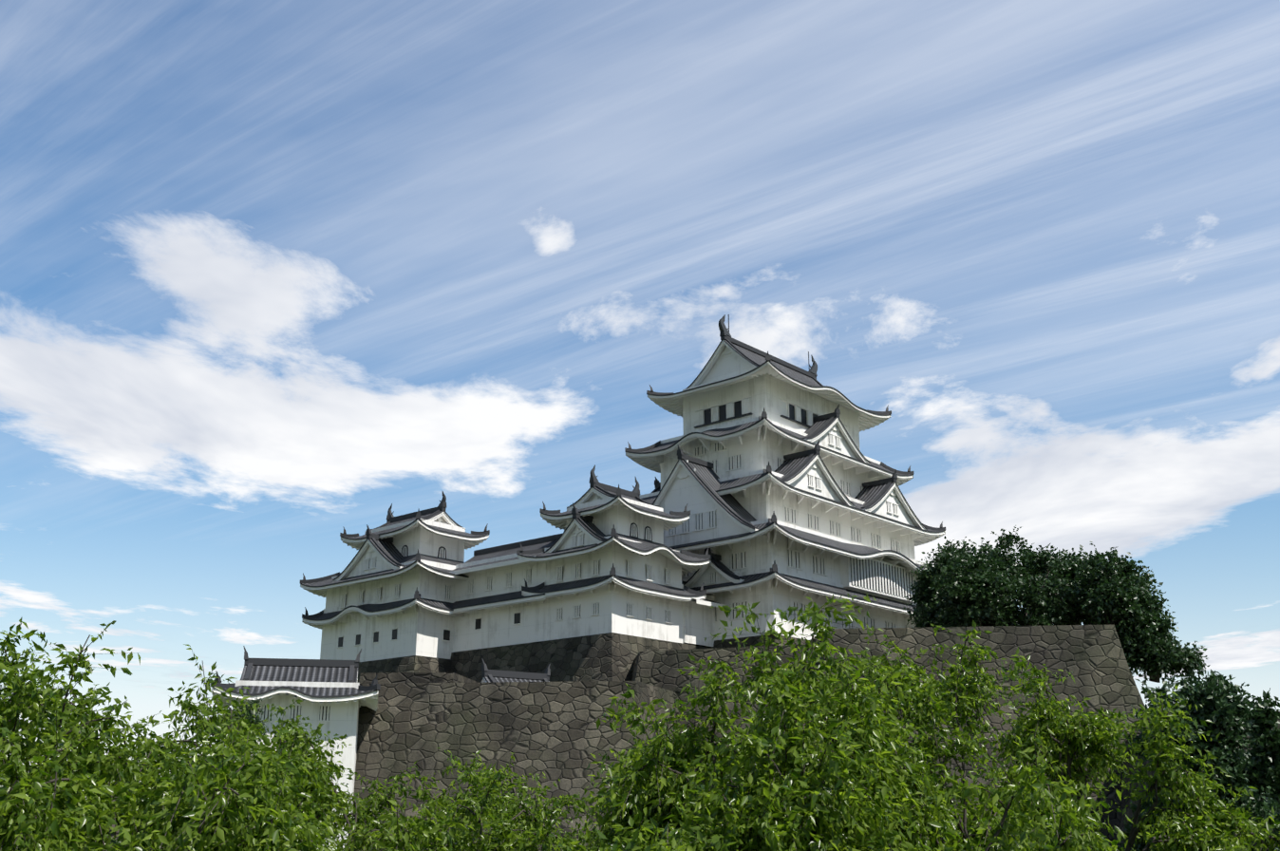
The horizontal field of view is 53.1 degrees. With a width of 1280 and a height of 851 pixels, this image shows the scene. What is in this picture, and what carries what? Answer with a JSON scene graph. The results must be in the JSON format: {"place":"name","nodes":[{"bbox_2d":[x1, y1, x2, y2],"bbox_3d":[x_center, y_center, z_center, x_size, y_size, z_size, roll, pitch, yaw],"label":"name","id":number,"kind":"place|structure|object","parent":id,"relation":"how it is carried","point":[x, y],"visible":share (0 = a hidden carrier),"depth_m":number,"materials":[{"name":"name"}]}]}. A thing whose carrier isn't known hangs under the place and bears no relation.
{"place":"outdoors","nodes":[
{"label":"outdoors","id":0,"kind":"place"},
{"bbox_2d":[207,696,266,754],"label":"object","id":1,"kind":"object","parent":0,"point":[252,716],"visible":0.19,"depth_m":86.07,"materials":[{"name":"green plant"}]},
{"bbox_2d":[0,0,1279,798],"label":"sky","id":2,"kind":"structure","parent":0,"point":[276,276],"materials":[{"name":"blue"}]},
{"bbox_2d":[1105,582,1210,685],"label":"tree","id":3,"kind":"object","parent":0,"point":[1154,650],"visible":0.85,"depth_m":106.10,"materials":[{"name":"green plant"}]},
{"label":"ground","id":4,"kind":"structure","parent":0,"visible":0},
{"bbox_2d":[0,662,136,850],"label":"cherry tree","id":5,"kind":"object","parent":4,"relation":"on","point":[28,805],"visible":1,"depth_m":12.83,"materials":[{"name":"green plant"}]},
{"bbox_2d":[9,710,185,784],"bbox_3d":[-9.981,7.840,20.719,7.460,6.115,6.045,0,-17,1],"label":"cherry tree","id":6,"kind":"object","parent":4,"relation":"on","point":[151,721],"visible":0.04,"depth_m":20.28,"materials":[{"name":"green plant"}]},
{"bbox_2d":[0,617,276,850],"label":"cherry tree","id":7,"kind":"object","parent":4,"relation":"on","point":[34,705],"visible":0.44,"depth_m":16.02,"materials":[{"name":"green plant"}]},
{"bbox_2d":[21,644,336,850],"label":"cherry tree","id":8,"kind":"object","parent":4,"relation":"on","point":[201,727],"visible":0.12,"depth_m":18.83,"materials":[{"name":"green plant"}]},
{"bbox_2d":[50,723,349,850],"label":"cherry tree","id":9,"kind":"object","parent":4,"relation":"on","point":[245,810],"visible":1,"depth_m":13.50,"materials":[{"name":"green plant"}]},
{"bbox_2d":[188,697,342,847],"bbox_3d":[-8.062,9.197,26.426,4.074,7.034,3.235,0,-17,1],"label":"cherry tree","id":10,"kind":"object","parent":4,"relation":"on","point":[281,710],"visible":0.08,"depth_m":27.15,"materials":[{"name":"green plant"}]},
{"bbox_2d":[211,645,380,849],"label":"yagura","id":11,"kind":"structure","parent":4,"relation":"on","point":[334,695],"depth_m":91.65,"materials":[{"name":"paint"}]},
{"bbox_2d":[257,722,367,850],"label":"cherry tree","id":12,"kind":"object","parent":4,"relation":"on","point":[329,812],"visible":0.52,"depth_m":22.28,"materials":[{"name":"green plant"}]},
{"bbox_2d":[319,798,469,850],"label":"cherry tree","id":13,"kind":"object","parent":4,"relation":"on","point":[404,835],"visible":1,"depth_m":14.29,"materials":[{"name":"green plant"}]},
{"bbox_2d":[302,747,515,850],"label":"cherry tree","id":14,"kind":"object","parent":4,"relation":"on","point":[367,834],"visible":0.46,"depth_m":25.29,"materials":[{"name":"green plant"}]},
{"bbox_2d":[387,754,607,850],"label":"cherry tree","id":15,"kind":"object","parent":4,"relation":"on","point":[479,814],"visible":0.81,"depth_m":19.82,"materials":[{"name":"green plant"}]},
{"bbox_2d":[349,680,679,850],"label":"stone bastion","id":16,"kind":"object","parent":4,"relation":"on","point":[551,731],"visible":0.33,"depth_m":96.68,"materials":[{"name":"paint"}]},
{"bbox_2d":[357,655,451,682],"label":"stone base","id":17,"kind":"object","parent":16,"relation":"on","point":[415,664],"visible":0.04,"depth_m":122.86,"materials":[{"name":"stone"}]},
{"bbox_2d":[300,490,489,661],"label":"castle turret","id":18,"kind":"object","parent":17,"relation":"on","point":[387,592],"visible":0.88,"depth_m":128.16,"materials":[{"name":"paint"}]},
{"bbox_2d":[358,672,478,683],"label":"stone bastion","id":19,"kind":"object","parent":16,"relation":"on","point":[407,677],"visible":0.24,"depth_m":100.05,"materials":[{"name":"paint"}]},
{"bbox_2d":[478,658,550,682],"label":"gate roof","id":20,"kind":"structure","parent":16,"relation":"on","point":[491,675],"depth_m":103.98,"materials":[{"name":"tile"}]},
{"bbox_2d":[450,632,712,681],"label":"stone base","id":21,"kind":"object","parent":16,"relation":"on","point":[610,656],"visible":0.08,"depth_m":114.43,"materials":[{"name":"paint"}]},
{"bbox_2d":[441,533,562,652],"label":"connecting corridor","id":22,"kind":"object","parent":21,"relation":"on","point":[494,605],"visible":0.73,"depth_m":122.53,"materials":[{"name":"paint"}]},
{"bbox_2d":[516,464,711,643],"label":"keep","id":23,"kind":"structure","parent":21,"relation":"on","point":[615,564],"depth_m":116.97,"materials":[{"name":"paint"}]},
{"bbox_2d":[457,752,614,850],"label":"cherry tree","id":24,"kind":"object","parent":4,"relation":"on","point":[523,820],"visible":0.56,"depth_m":27.31,"materials":[{"name":"green plant"}]},
{"bbox_2d":[583,654,766,846],"bbox_3d":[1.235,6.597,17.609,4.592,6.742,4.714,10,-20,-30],"label":"cherry tree","id":25,"kind":"object","parent":4,"relation":"on","point":[652,767],"visible":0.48,"depth_m":17.46,"materials":[{"name":"green plant"}]},
{"bbox_2d":[576,679,805,850],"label":"cherry tree","id":26,"kind":"object","parent":4,"relation":"on","point":[624,820],"visible":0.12,"depth_m":18.88,"materials":[{"name":"green plant"}]},
{"bbox_2d":[557,774,839,850],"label":"cherry tree","id":27,"kind":"object","parent":4,"relation":"on","point":[752,837],"visible":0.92,"depth_m":14.17,"materials":[{"name":"green plant"}]},
{"bbox_2d":[631,643,821,772],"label":"stone wall","id":28,"kind":"structure","parent":4,"relation":"on","point":[658,668],"depth_m":105.44,"materials":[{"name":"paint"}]},
{"bbox_2d":[642,592,932,850],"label":"cherry tree","id":29,"kind":"object","parent":4,"relation":"on","point":[834,781],"visible":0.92,"depth_m":15.60,"materials":[{"name":"green plant"}]},
{"bbox_2d":[632,638,971,850],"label":"cherry tree","id":30,"kind":"object","parent":4,"relation":"on","point":[926,809],"visible":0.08,"depth_m":18.05,"materials":[{"name":"green plant"}]},
{"bbox_2d":[805,627,1067,844],"bbox_3d":[5.073,7.390,22.312,5.140,7.980,4.715,0,-17,1],"label":"cherry tree","id":31,"kind":"object","parent":4,"relation":"on","point":[906,669],"visible":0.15,"depth_m":23.56,"materials":[{"name":"green plant"}]},
{"bbox_2d":[805,624,1147,845],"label":"stone wall","id":32,"kind":"structure","parent":4,"relation":"on","point":[1092,658],"depth_m":99.34,"materials":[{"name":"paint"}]},
{"bbox_2d":[688,633,806,648],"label":"stone base","id":33,"kind":"object","parent":32,"relation":"on","point":[749,641],"depth_m":119.69,"materials":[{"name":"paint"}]},
{"bbox_2d":[681,581,729,646],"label":"connecting corridor","id":34,"kind":"object","parent":33,"relation":"on","point":[698,621],"visible":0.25,"depth_m":120.78,"materials":[{"name":"paint"}]},
{"bbox_2d":[624,314,945,643],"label":"keep","id":35,"kind":"structure","parent":33,"relation":"on","point":[781,485],"depth_m":131.80,"materials":[{"name":"paint"}]},
{"bbox_2d":[903,558,947,627],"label":"tree","id":36,"kind":"object","parent":32,"relation":"on","point":[923,618],"visible":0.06,"depth_m":120.06,"materials":[{"name":"green plant"}]},
{"bbox_2d":[930,537,1022,626],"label":"tree","id":37,"kind":"object","parent":32,"relation":"on","point":[977,587],"visible":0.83,"depth_m":110.31,"materials":[{"name":"green plant"}]},
{"bbox_2d":[919,525,1089,626],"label":"tree","id":38,"kind":"object","parent":32,"relation":"on","point":[1030,595],"visible":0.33,"depth_m":113.17,"materials":[{"name":"green plant"}]},
{"bbox_2d":[1011,541,1110,624],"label":"tree","id":39,"kind":"object","parent":32,"relation":"on","point":[1069,565],"visible":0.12,"depth_m":122.62,"materials":[{"name":"green plant"}]},
{"bbox_2d":[1051,544,1172,634],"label":"tree","id":40,"kind":"object","parent":32,"relation":"on","point":[1115,584],"visible":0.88,"depth_m":108.93,"materials":[{"name":"green plant"}]},
{"bbox_2d":[869,619,1101,850],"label":"cherry tree","id":41,"kind":"object","parent":4,"relation":"on","point":[962,696],"visible":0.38,"depth_m":20.14,"materials":[{"name":"green plant"}]},
{"bbox_2d":[891,732,1135,850],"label":"cherry tree","id":42,"kind":"object","parent":4,"relation":"on","point":[1038,786],"visible":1,"depth_m":14.14,"materials":[{"name":"green plant"}]},
{"bbox_2d":[962,784,1126,850],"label":"cherry tree","id":43,"kind":"object","parent":4,"relation":"on","point":[1075,844],"visible":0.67,"depth_m":16.27,"materials":[{"name":"green plant"}]},
{"bbox_2d":[969,647,1261,850],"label":"cherry tree","id":44,"kind":"object","parent":4,"relation":"on","point":[1088,742],"visible":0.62,"depth_m":23.00,"materials":[{"name":"green plant"}]},
{"bbox_2d":[1110,779,1279,850],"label":"cherry tree","id":45,"kind":"object","parent":4,"relation":"on","point":[1263,841],"visible":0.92,"depth_m":21.35,"materials":[{"name":"green plant"}]},
{"bbox_2d":[1116,662,1279,850],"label":"tree","id":46,"kind":"object","parent":4,"relation":"on","point":[1213,693],"visible":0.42,"depth_m":32.47,"materials":[{"name":"green plant"}]},
{"bbox_2d":[1116,710,1279,848],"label":"stone wall","id":47,"kind":"structure","parent":4,"relation":"on","point":[1128,813],"depth_m":89.95,"materials":[{"name":"paint"}]},
{"bbox_2d":[1232,687,1279,850],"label":"tree","id":48,"kind":"object","parent":4,"relation":"on","point":[1264,771],"visible":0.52,"depth_m":38.31,"materials":[{"name":"green plant"}]}
]}

